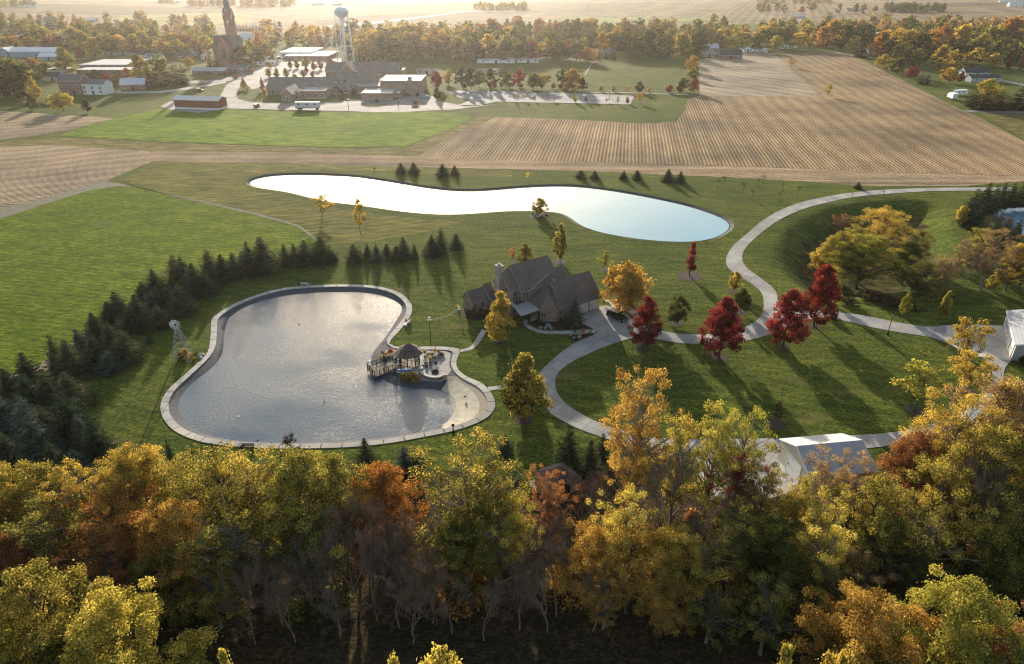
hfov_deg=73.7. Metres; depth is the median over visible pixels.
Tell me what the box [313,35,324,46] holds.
village tree
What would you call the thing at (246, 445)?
park bench
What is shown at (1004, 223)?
bare tree
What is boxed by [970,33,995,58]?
village tree
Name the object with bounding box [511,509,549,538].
shrub
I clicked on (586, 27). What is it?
village tree
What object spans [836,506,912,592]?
broadleaf tree
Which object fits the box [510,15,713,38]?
tree mass
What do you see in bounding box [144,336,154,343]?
conifer
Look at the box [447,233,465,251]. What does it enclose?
conifer
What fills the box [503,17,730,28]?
striped field
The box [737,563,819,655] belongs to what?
airy tree
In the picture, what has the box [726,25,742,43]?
village tree
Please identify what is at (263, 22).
village tree
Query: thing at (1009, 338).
overhead door
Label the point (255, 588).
shrub
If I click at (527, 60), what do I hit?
house
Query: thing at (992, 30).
village tree
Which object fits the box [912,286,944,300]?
shrub
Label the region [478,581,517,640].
bare tree
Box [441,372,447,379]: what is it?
pillar
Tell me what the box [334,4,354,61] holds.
water tower
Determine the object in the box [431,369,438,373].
fire pit
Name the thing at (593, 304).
garage door
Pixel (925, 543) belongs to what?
airy tree
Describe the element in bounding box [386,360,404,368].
boardwalk
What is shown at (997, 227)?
conifer
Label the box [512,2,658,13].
beige field
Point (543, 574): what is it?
shrub
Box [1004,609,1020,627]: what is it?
shrub
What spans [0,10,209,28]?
tree mass
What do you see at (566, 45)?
village tree
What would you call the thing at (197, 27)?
village tree
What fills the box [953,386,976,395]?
mulch bed
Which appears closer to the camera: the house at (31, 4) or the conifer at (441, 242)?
the conifer at (441, 242)
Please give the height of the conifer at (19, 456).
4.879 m
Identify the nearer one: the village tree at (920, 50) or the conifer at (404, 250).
the conifer at (404, 250)
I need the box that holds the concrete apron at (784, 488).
[750,484,817,519]
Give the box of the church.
[213,0,245,65]
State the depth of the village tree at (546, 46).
557.62 m
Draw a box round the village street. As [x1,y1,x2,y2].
[190,59,282,82]
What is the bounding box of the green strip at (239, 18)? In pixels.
[112,12,255,25]
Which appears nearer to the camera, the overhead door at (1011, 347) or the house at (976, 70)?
the overhead door at (1011, 347)
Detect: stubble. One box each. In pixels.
[0,111,112,139]
[0,145,153,206]
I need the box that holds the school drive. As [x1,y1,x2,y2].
[220,78,493,111]
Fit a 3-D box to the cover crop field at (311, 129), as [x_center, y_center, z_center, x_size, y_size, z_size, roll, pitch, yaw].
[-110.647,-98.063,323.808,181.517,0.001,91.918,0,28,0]
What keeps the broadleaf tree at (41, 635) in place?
on the woodland floor
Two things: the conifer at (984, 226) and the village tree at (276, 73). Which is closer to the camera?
the conifer at (984, 226)
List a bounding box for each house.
[19,2,37,6]
[42,72,63,80]
[43,17,57,22]
[56,74,88,94]
[81,79,113,94]
[85,18,98,21]
[107,50,118,54]
[118,50,133,54]
[119,78,147,89]
[133,52,147,57]
[146,53,164,58]
[177,52,193,58]
[187,48,198,55]
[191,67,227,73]
[200,51,214,58]
[225,64,250,72]
[239,33,253,39]
[256,60,279,64]
[316,39,330,45]
[332,3,342,5]
[416,68,436,73]
[461,255,600,327]
[477,58,514,62]
[477,68,498,72]
[517,58,538,62]
[604,48,617,53]
[701,49,714,56]
[707,43,718,49]
[717,49,742,58]
[741,45,752,51]
[753,47,762,51]
[779,44,790,48]
[793,15,804,17]
[845,8,859,10]
[864,46,879,55]
[959,67,989,74]
[965,74,1002,81]
[1007,1,1023,6]
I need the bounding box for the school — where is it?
[266,60,426,101]
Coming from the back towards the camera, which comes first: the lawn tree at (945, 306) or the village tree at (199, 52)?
the village tree at (199, 52)
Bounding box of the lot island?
[365,104,386,106]
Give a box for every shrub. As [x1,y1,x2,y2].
[159,590,185,625]
[165,611,187,632]
[167,599,220,634]
[179,349,192,360]
[190,581,231,627]
[218,588,242,615]
[223,595,257,638]
[244,576,278,598]
[249,543,277,561]
[259,560,287,595]
[273,583,311,599]
[274,595,305,627]
[281,431,299,450]
[298,598,318,622]
[302,582,353,621]
[307,588,339,627]
[322,586,343,615]
[323,580,352,597]
[333,553,350,573]
[369,553,404,589]
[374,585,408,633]
[387,543,417,567]
[402,371,418,382]
[409,374,422,382]
[413,595,438,614]
[416,592,438,621]
[425,598,456,624]
[438,545,499,626]
[444,590,456,606]
[451,582,495,613]
[478,577,496,599]
[479,578,500,590]
[495,580,513,599]
[499,588,529,621]
[505,593,536,621]
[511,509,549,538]
[515,560,551,615]
[526,512,545,545]
[527,589,543,609]
[542,564,584,612]
[565,573,596,605]
[637,528,655,563]
[664,518,696,537]
[678,507,709,544]
[678,600,702,616]
[706,516,752,539]
[709,559,726,585]
[713,594,738,622]
[718,571,750,610]
[722,582,743,599]
[726,558,751,590]
[739,594,773,627]
[743,503,772,537]
[827,314,840,320]
[840,296,862,307]
[856,289,893,301]
[877,295,901,310]
[900,297,927,311]
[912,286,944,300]
[930,288,956,298]
[999,572,1023,605]
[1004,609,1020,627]
[1019,600,1023,617]
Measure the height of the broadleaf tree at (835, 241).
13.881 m
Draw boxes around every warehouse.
[0,46,12,55]
[7,47,64,56]
[37,52,56,59]
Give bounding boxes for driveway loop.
[540,305,779,473]
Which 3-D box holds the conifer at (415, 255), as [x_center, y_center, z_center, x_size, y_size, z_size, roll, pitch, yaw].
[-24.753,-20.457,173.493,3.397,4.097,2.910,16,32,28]
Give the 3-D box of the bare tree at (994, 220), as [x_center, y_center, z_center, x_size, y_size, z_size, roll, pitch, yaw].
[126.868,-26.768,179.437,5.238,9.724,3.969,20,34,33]
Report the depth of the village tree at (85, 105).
350.49 m
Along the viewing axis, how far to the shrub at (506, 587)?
79.01 m
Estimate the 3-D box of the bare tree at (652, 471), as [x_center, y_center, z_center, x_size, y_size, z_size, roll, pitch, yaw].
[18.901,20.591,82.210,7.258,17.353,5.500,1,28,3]
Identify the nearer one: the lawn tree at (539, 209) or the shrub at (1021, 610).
the shrub at (1021, 610)
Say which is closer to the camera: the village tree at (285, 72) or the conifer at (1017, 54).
the village tree at (285, 72)
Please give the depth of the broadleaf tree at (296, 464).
74.00 m
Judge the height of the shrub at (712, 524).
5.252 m
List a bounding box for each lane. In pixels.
[116,81,225,93]
[320,11,508,27]
[774,357,1010,448]
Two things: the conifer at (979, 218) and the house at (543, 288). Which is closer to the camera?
the house at (543, 288)
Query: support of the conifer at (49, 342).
on the soil margin
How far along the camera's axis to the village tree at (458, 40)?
550.72 m
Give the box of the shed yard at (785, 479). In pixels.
[698,462,796,499]
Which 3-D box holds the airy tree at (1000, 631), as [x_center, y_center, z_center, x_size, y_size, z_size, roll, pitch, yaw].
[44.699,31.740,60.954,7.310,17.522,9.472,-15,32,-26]
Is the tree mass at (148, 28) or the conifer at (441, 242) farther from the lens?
the tree mass at (148, 28)
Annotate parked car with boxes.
[606,307,628,322]
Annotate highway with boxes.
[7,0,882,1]
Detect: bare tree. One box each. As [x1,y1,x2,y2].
[217,553,260,644]
[236,551,305,626]
[246,535,288,609]
[252,577,295,642]
[272,533,322,612]
[288,518,347,602]
[290,491,341,583]
[308,566,355,636]
[310,523,390,611]
[331,484,398,586]
[355,538,397,620]
[366,516,411,598]
[379,547,430,627]
[380,503,417,574]
[384,579,449,644]
[397,511,446,573]
[400,544,455,623]
[422,563,479,634]
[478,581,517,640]
[498,552,545,630]
[506,568,551,631]
[511,516,551,602]
[527,502,573,559]
[534,532,569,616]
[566,468,607,550]
[571,561,616,631]
[586,468,620,529]
[642,441,703,527]
[678,505,710,570]
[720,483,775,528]
[884,553,936,615]
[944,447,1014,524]
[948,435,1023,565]
[950,264,965,289]
[961,253,983,291]
[985,213,1009,246]
[999,217,1014,234]
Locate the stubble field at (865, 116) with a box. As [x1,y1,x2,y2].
[419,52,1023,175]
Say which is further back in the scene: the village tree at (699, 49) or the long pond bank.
the village tree at (699, 49)
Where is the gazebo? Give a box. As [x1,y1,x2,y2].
[395,344,422,368]
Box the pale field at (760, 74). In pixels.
[699,53,820,96]
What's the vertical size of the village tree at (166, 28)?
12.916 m
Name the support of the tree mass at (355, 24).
on the tilled field at (473, 17)
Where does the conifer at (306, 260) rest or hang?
on the ground at (830, 377)
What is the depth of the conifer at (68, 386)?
113.76 m
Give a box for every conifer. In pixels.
[0,368,32,401]
[0,396,18,433]
[0,430,21,462]
[0,435,24,468]
[1,395,51,440]
[7,415,71,462]
[8,373,48,412]
[8,453,37,484]
[12,352,53,383]
[32,369,60,408]
[33,405,67,443]
[39,443,67,473]
[41,335,60,372]
[45,340,98,381]
[45,371,101,415]
[46,393,106,442]
[64,448,93,477]
[66,414,89,449]
[69,329,87,355]
[72,418,119,461]
[79,313,117,343]
[80,335,116,370]
[93,351,127,376]
[97,301,125,326]
[98,292,131,316]
[98,322,132,352]
[103,329,147,366]
[113,306,149,336]
[116,71,127,85]
[128,294,153,325]
[129,281,154,301]
[141,269,168,294]
[142,292,164,311]
[143,65,154,87]
[144,304,177,331]
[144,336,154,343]
[145,280,175,308]
[149,64,165,88]
[160,63,176,86]
[160,255,186,288]
[163,283,200,316]
[165,304,182,319]
[165,439,180,471]
[167,257,188,291]
[169,61,182,85]
[178,64,190,84]
[178,263,215,298]
[195,271,223,298]
[196,249,216,279]
[205,44,214,65]
[208,443,224,462]
[209,254,240,286]
[212,49,220,66]
[225,252,239,273]
[233,251,248,276]
[237,241,263,278]
[243,237,288,278]
[276,244,295,267]
[286,243,302,267]
[293,240,319,267]
[309,238,338,265]
[329,251,338,262]
[342,244,366,264]
[352,438,379,469]
[356,36,366,59]
[363,243,372,258]
[368,245,385,262]
[380,244,391,255]
[383,41,400,61]
[385,245,408,262]
[391,446,412,474]
[394,163,406,173]
[398,237,412,260]
[404,449,429,477]
[407,162,419,174]
[411,244,418,259]
[420,235,443,258]
[434,228,451,254]
[435,164,450,177]
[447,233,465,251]
[450,165,459,174]
[494,435,515,457]
[548,425,583,472]
[574,170,587,178]
[575,440,607,482]
[589,171,600,179]
[594,433,612,462]
[604,49,608,59]
[619,171,628,180]
[631,170,642,180]
[659,169,676,182]
[675,171,686,182]
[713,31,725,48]
[852,38,870,57]
[853,182,863,188]
[879,45,887,61]
[917,73,924,84]
[923,73,931,84]
[954,189,985,220]
[955,206,976,227]
[962,89,983,106]
[964,247,987,269]
[966,202,991,230]
[967,90,997,110]
[970,214,993,241]
[977,182,997,215]
[980,212,1003,246]
[987,89,1012,110]
[987,185,1005,211]
[994,219,1010,250]
[997,183,1011,209]
[1004,222,1020,248]
[1005,86,1023,110]
[1006,182,1021,207]
[1012,220,1023,240]
[1013,45,1020,62]
[1013,186,1023,207]
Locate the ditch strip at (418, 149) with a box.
[0,117,493,156]
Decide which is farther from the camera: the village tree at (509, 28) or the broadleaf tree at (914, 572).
the village tree at (509, 28)
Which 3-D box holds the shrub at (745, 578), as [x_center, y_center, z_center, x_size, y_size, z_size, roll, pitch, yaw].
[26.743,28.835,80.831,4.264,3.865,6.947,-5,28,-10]
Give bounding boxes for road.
[660,187,1011,343]
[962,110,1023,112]
[1001,79,1023,85]
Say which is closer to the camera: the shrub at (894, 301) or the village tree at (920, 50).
the shrub at (894, 301)
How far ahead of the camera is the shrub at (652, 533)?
84.64 m
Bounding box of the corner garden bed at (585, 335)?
[568,333,593,340]
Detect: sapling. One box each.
[309,194,334,213]
[351,198,366,233]
[507,247,514,257]
[597,251,613,269]
[636,91,645,100]
[773,401,783,422]
[788,58,796,66]
[822,84,834,92]
[889,350,958,411]
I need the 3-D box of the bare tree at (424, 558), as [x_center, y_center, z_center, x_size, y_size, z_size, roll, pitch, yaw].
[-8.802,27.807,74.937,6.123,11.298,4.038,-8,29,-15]
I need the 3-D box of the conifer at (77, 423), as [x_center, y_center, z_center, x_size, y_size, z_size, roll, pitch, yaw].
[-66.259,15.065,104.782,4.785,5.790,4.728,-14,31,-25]
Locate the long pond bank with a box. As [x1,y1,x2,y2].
[246,173,733,238]
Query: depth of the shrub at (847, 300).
149.78 m
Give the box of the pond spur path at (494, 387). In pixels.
[488,385,505,390]
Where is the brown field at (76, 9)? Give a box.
[0,4,263,14]
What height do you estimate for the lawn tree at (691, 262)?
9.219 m
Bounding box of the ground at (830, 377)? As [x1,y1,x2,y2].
[0,23,1023,480]
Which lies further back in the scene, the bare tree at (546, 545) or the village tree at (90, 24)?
the village tree at (90, 24)
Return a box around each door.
[183,101,189,107]
[203,102,208,107]
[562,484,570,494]
[580,302,588,312]
[589,299,597,309]
[785,451,801,483]
[1006,330,1011,347]
[1008,338,1014,356]
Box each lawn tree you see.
[483,290,515,343]
[499,351,555,420]
[516,243,535,261]
[531,198,548,214]
[551,223,568,258]
[598,260,655,313]
[666,294,692,323]
[684,242,698,275]
[728,271,743,289]
[732,287,752,311]
[832,282,842,304]
[897,290,913,316]
[937,290,952,319]
[946,316,998,358]
[947,349,1001,389]
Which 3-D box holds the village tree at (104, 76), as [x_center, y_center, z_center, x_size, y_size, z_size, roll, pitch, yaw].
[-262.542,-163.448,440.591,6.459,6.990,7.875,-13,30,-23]
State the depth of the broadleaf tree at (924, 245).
177.24 m
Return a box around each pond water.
[178,292,454,442]
[250,175,728,241]
[995,207,1023,234]
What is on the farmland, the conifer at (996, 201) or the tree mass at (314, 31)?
the tree mass at (314, 31)
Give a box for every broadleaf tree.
[0,459,75,554]
[0,530,63,602]
[0,554,143,663]
[0,602,59,663]
[5,458,98,550]
[12,541,107,619]
[46,475,189,571]
[52,576,223,663]
[86,441,175,552]
[119,546,205,630]
[129,496,250,607]
[142,451,227,543]
[151,440,269,554]
[217,646,232,663]
[235,445,349,592]
[272,495,352,584]
[299,450,372,560]
[347,460,430,557]
[387,650,399,663]
[409,504,489,601]
[416,641,462,663]
[456,447,531,568]
[482,485,544,582]
[541,514,632,610]
[577,506,678,613]
[611,524,716,619]
[634,559,699,637]
[720,508,811,613]
[748,551,827,640]
[751,489,817,570]
[771,578,950,663]
[777,642,795,663]
[791,561,860,656]
[807,245,837,269]
[816,231,856,280]
[817,644,859,663]
[820,222,888,276]
[825,232,918,287]
[826,471,931,559]
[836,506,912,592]
[851,205,918,265]
[855,563,1023,663]
[857,543,966,630]
[864,429,944,521]
[886,240,935,284]
[888,257,951,293]
[892,450,988,553]
[896,641,948,663]
[899,228,935,262]
[909,506,1023,615]
[921,421,1023,557]
[939,552,1021,636]
[941,370,1023,509]
[954,205,971,224]
[956,465,1023,577]
[965,227,1000,268]
[986,269,1006,289]
[996,243,1023,290]
[1000,257,1023,290]
[1003,521,1023,598]
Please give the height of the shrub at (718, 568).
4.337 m
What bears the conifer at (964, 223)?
on the ground at (830, 377)
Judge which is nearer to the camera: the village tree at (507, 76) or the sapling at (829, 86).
the sapling at (829, 86)
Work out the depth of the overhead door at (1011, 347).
130.09 m
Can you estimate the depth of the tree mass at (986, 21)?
776.70 m
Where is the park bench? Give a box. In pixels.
[241,443,253,450]
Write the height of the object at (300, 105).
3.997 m
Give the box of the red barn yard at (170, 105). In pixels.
[160,101,222,112]
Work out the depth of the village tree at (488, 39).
541.50 m
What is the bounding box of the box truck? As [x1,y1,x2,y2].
[947,92,957,99]
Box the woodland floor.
[0,393,1023,663]
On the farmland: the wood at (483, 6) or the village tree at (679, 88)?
the wood at (483, 6)
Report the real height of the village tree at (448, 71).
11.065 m
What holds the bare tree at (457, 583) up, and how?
on the woodland floor
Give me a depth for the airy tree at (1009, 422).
84.38 m
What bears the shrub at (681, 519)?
on the woodland floor
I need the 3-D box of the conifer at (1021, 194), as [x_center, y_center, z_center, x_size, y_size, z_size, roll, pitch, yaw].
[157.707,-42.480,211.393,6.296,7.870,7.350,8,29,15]
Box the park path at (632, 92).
[579,92,688,94]
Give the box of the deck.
[367,357,392,379]
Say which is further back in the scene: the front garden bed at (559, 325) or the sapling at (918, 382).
the front garden bed at (559, 325)
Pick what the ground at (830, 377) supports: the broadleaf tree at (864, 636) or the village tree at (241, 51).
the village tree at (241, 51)
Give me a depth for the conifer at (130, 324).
137.35 m
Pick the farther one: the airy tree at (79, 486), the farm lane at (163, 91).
the farm lane at (163, 91)
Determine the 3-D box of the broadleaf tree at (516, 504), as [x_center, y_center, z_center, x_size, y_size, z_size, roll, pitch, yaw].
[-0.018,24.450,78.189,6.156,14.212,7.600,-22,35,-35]
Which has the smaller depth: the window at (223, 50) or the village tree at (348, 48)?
the window at (223, 50)
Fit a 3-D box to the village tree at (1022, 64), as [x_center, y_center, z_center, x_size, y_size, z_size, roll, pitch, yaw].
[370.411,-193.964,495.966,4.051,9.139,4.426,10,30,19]
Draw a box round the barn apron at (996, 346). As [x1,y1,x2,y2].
[944,325,1021,362]
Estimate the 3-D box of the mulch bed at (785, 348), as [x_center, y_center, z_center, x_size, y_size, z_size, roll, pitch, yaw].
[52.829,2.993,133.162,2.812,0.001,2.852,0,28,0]
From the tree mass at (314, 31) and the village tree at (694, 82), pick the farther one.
the tree mass at (314, 31)
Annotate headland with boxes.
[0,145,1023,208]
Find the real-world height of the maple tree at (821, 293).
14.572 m
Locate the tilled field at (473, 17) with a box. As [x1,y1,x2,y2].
[315,10,527,37]
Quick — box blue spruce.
[564,296,586,326]
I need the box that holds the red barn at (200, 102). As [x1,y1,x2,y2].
[172,95,227,109]
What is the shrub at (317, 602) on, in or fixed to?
on the woodland floor
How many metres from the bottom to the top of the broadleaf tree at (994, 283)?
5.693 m
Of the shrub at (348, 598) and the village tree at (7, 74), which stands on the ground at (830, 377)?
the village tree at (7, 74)
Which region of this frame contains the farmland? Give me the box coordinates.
[1,0,1023,38]
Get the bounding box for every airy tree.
[0,490,103,604]
[34,455,116,555]
[49,524,149,611]
[158,482,293,608]
[163,542,252,630]
[206,442,292,572]
[327,505,385,574]
[390,545,449,611]
[402,422,536,549]
[446,499,535,598]
[525,464,579,540]
[573,556,632,629]
[585,482,668,575]
[599,365,695,515]
[603,422,658,509]
[641,410,725,526]
[672,511,748,613]
[682,399,750,532]
[682,564,745,653]
[691,492,777,593]
[706,452,774,518]
[708,405,784,505]
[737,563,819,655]
[739,461,800,534]
[770,471,859,564]
[783,504,865,623]
[796,442,880,537]
[832,213,856,230]
[832,532,903,612]
[869,482,1000,598]
[898,383,1023,496]
[926,253,956,287]
[939,256,965,288]
[949,240,975,277]
[960,227,1023,290]
[967,595,1023,663]
[972,377,1023,514]
[1003,457,1023,532]
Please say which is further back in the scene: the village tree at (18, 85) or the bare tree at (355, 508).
the village tree at (18, 85)
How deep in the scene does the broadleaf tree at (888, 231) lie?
175.88 m
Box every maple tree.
[627,295,663,348]
[696,295,746,357]
[764,288,812,347]
[802,261,841,327]
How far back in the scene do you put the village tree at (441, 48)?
556.93 m
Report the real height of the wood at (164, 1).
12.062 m
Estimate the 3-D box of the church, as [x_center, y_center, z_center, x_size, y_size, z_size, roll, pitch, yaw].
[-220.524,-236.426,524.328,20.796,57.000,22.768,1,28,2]
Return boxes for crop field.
[0,186,315,377]
[59,108,470,146]
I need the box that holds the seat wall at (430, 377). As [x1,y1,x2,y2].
[419,370,442,379]
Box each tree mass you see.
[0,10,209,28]
[0,17,124,45]
[99,21,215,47]
[251,23,341,42]
[337,20,502,54]
[349,17,510,38]
[462,17,713,51]
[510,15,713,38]
[706,13,838,41]
[842,15,1023,50]
[853,11,1021,31]
[902,35,1023,61]
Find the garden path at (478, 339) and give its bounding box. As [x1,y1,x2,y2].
[460,329,485,351]
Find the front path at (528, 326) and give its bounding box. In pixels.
[524,324,595,333]
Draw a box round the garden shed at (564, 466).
[532,461,580,496]
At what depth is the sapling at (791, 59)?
514.72 m
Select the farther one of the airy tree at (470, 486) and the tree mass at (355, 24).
the tree mass at (355, 24)
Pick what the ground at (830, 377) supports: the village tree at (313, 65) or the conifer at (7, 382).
the conifer at (7, 382)
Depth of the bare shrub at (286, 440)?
102.56 m
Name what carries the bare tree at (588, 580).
on the woodland floor
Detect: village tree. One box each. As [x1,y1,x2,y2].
[0,37,8,47]
[0,57,26,92]
[0,57,45,91]
[0,79,14,98]
[4,35,20,46]
[6,15,14,23]
[9,80,30,97]
[18,36,42,46]
[19,29,39,42]
[23,57,40,78]
[24,75,41,99]
[25,96,38,109]
[31,59,55,75]
[37,26,51,46]
[40,36,63,46]
[44,21,54,30]
[44,34,69,48]
[44,91,76,110]
[50,18,58,29]
[52,46,77,73]
[56,26,84,48]
[69,30,87,45]
[70,22,91,32]
[74,47,86,58]
[80,37,102,55]
[81,99,91,111]
[85,20,93,30]
[85,69,106,78]
[89,29,102,46]
[93,33,119,53]
[100,73,109,78]
[102,20,114,27]
[108,74,119,84]
[109,28,126,38]
[112,34,129,50]
[120,33,147,52]
[120,68,134,77]
[122,17,132,26]
[122,25,138,37]
[129,54,152,77]
[130,46,140,53]
[132,19,141,29]
[136,30,146,45]
[140,35,159,52]
[148,54,173,81]
[150,38,176,55]
[152,19,160,32]
[155,32,167,49]
[161,24,172,34]
[163,31,177,46]
[164,38,187,53]
[168,33,181,45]
[175,33,192,49]
[180,57,194,66]
[187,37,206,52]
[191,39,203,54]
[193,25,201,35]
[195,34,213,53]
[230,44,252,63]
[239,78,246,88]
[244,40,258,64]
[250,36,266,52]
[250,46,265,61]
[259,18,272,28]
[260,42,272,59]
[260,77,264,88]
[265,68,270,76]
[267,35,279,49]
[273,67,279,76]
[283,30,295,45]
[283,68,288,76]
[288,30,295,43]
[294,59,299,67]
[297,33,308,46]
[300,24,306,33]
[300,57,310,66]
[311,61,316,69]
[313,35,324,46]
[316,59,323,68]
[322,26,332,37]
[330,27,342,41]
[342,38,353,58]
[351,39,364,53]
[354,27,378,44]
[354,38,377,61]
[365,32,382,58]
[366,39,378,56]
[373,32,387,60]
[377,32,404,59]
[381,29,390,38]
[389,27,397,35]
[394,24,409,35]
[397,31,428,60]
[400,40,410,60]
[406,33,427,60]
[408,22,420,35]
[416,36,431,57]
[417,25,426,34]
[421,33,430,43]
[423,36,434,57]
[426,37,440,57]
[426,39,452,59]
[427,26,441,45]
[430,71,443,87]
[432,29,451,57]
[433,85,440,98]
[438,27,449,33]
[443,34,471,60]
[443,68,453,84]
[444,34,459,57]
[452,29,463,40]
[454,67,467,87]
[455,25,471,50]
[456,42,476,61]
[464,34,484,61]
[464,67,478,88]
[465,31,475,50]
[471,23,486,30]
[471,42,485,60]
[473,69,487,84]
[477,17,504,35]
[479,32,502,57]
[484,44,499,57]
[485,67,497,87]
[488,22,501,36]
[495,39,510,59]
[496,71,514,87]
[500,32,518,57]
[503,25,512,32]
[511,70,525,86]
[512,18,525,30]
[512,31,530,55]
[512,41,531,57]
[524,36,531,57]
[525,39,540,53]
[526,41,540,57]
[526,72,539,88]
[531,18,543,37]
[534,73,551,88]
[535,38,559,59]
[540,31,559,57]
[549,41,573,60]
[552,20,561,32]
[555,41,572,59]
[555,67,567,87]
[560,68,581,89]
[561,17,571,33]
[565,43,584,60]
[567,38,575,49]
[576,46,597,62]
[577,20,590,36]
[577,77,588,89]
[578,37,589,46]
[588,18,598,32]
[592,32,610,50]
[601,33,613,47]
[604,30,632,54]
[610,25,622,45]
[619,18,633,30]
[623,27,632,47]
[623,34,646,56]
[634,81,644,92]
[638,28,663,55]
[645,22,654,30]
[652,32,672,58]
[662,35,676,55]
[665,28,676,49]
[666,85,674,91]
[674,29,694,54]
[676,85,682,92]
[677,23,687,33]
[678,77,689,87]
[685,55,700,69]
[687,67,697,79]
[689,77,698,92]
[692,30,709,51]
[694,19,704,29]
[713,29,726,40]
[722,27,732,43]
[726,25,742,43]
[727,31,749,48]
[733,32,752,45]
[739,26,751,36]
[748,32,766,48]
[755,26,766,37]
[759,27,784,46]
[768,21,778,31]
[768,35,784,47]
[779,4,787,12]
[780,27,791,41]
[788,25,796,41]
[791,32,808,48]
[806,2,817,9]
[806,33,817,47]
[814,21,832,35]
[815,18,852,45]
[815,25,835,47]
[831,20,866,47]
[835,3,842,12]
[854,23,883,48]
[860,3,866,13]
[865,33,876,44]
[866,30,894,55]
[874,54,892,68]
[875,19,888,32]
[878,36,899,58]
[888,44,903,64]
[888,57,906,73]
[890,28,919,47]
[898,45,917,66]
[900,17,909,26]
[901,31,934,59]
[905,66,920,77]
[912,48,927,64]
[927,44,955,68]
[928,23,956,45]
[930,49,948,61]
[939,67,959,82]
[945,49,968,67]
[949,23,977,46]
[957,71,965,81]
[960,39,987,57]
[963,47,991,66]
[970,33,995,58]
[973,78,1005,101]
[975,25,1016,51]
[984,53,1003,67]
[988,40,1007,57]
[996,15,1023,45]
[1003,32,1023,62]
[1006,56,1014,67]
[1018,58,1023,69]
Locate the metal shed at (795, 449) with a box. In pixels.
[777,433,877,494]
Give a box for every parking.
[244,58,340,88]
[446,90,633,104]
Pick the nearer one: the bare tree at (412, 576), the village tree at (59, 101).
the bare tree at (412, 576)
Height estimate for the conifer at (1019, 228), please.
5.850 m
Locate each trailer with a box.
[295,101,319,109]
[953,89,967,94]
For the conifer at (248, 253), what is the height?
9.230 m
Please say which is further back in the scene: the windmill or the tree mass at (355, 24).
the tree mass at (355, 24)
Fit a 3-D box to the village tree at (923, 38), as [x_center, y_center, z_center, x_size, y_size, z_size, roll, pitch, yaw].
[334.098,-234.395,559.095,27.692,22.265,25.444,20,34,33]
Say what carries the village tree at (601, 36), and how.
on the ground at (830, 377)
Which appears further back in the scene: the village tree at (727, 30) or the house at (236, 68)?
the village tree at (727, 30)
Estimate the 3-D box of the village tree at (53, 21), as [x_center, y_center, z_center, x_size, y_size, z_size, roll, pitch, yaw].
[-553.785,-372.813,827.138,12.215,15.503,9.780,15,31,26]
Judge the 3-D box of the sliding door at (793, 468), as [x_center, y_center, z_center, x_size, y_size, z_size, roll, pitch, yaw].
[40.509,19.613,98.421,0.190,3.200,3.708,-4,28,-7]
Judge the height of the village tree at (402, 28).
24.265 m
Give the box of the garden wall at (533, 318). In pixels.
[531,315,536,321]
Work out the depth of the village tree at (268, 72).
466.16 m
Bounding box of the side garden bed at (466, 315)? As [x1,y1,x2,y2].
[459,308,486,320]
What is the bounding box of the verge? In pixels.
[981,110,1023,138]
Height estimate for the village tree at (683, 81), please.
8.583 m
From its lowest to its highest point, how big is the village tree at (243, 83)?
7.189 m
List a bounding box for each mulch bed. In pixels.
[494,340,506,345]
[515,415,532,424]
[529,213,548,219]
[553,259,566,263]
[598,267,608,271]
[610,305,638,317]
[636,345,649,351]
[671,321,683,326]
[677,271,702,280]
[708,351,727,360]
[727,288,739,292]
[734,309,747,314]
[766,418,785,428]
[775,344,789,350]
[808,323,820,328]
[903,405,926,416]
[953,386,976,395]
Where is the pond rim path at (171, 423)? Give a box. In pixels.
[160,284,494,448]
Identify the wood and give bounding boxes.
[0,0,34,6]
[157,0,174,3]
[186,0,296,6]
[473,1,526,10]
[756,2,780,10]
[757,0,833,3]
[883,1,946,11]
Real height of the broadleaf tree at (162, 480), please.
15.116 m
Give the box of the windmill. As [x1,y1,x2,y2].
[169,320,195,362]
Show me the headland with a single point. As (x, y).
(865, 178)
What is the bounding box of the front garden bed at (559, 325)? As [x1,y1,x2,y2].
[531,319,592,329]
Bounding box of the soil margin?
[9,288,173,376]
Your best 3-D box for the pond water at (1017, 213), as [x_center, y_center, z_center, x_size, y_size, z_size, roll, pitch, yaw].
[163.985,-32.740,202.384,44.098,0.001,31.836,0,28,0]
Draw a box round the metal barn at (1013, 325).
[1003,309,1023,360]
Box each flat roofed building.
[47,67,76,71]
[76,67,141,73]
[79,59,148,68]
[279,47,323,56]
[285,51,337,59]
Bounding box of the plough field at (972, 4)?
[940,3,1023,6]
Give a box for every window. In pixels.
[221,48,226,58]
[513,291,516,300]
[541,312,545,317]
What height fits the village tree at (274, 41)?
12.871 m
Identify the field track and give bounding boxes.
[0,181,316,240]
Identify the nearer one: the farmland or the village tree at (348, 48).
the village tree at (348, 48)
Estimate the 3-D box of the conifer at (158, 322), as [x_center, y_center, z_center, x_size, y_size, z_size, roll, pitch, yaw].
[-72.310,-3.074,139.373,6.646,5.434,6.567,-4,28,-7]
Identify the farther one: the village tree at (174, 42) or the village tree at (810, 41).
the village tree at (810, 41)
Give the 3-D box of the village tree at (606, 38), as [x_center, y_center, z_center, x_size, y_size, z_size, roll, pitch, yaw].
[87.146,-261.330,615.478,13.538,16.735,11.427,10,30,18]
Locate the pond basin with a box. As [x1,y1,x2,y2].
[169,287,487,444]
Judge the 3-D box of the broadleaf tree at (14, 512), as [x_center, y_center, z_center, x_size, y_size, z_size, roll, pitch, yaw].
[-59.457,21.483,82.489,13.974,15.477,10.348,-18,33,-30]
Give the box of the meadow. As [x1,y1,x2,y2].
[122,161,511,244]
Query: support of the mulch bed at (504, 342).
on the ground at (830, 377)
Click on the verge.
(1013, 123)

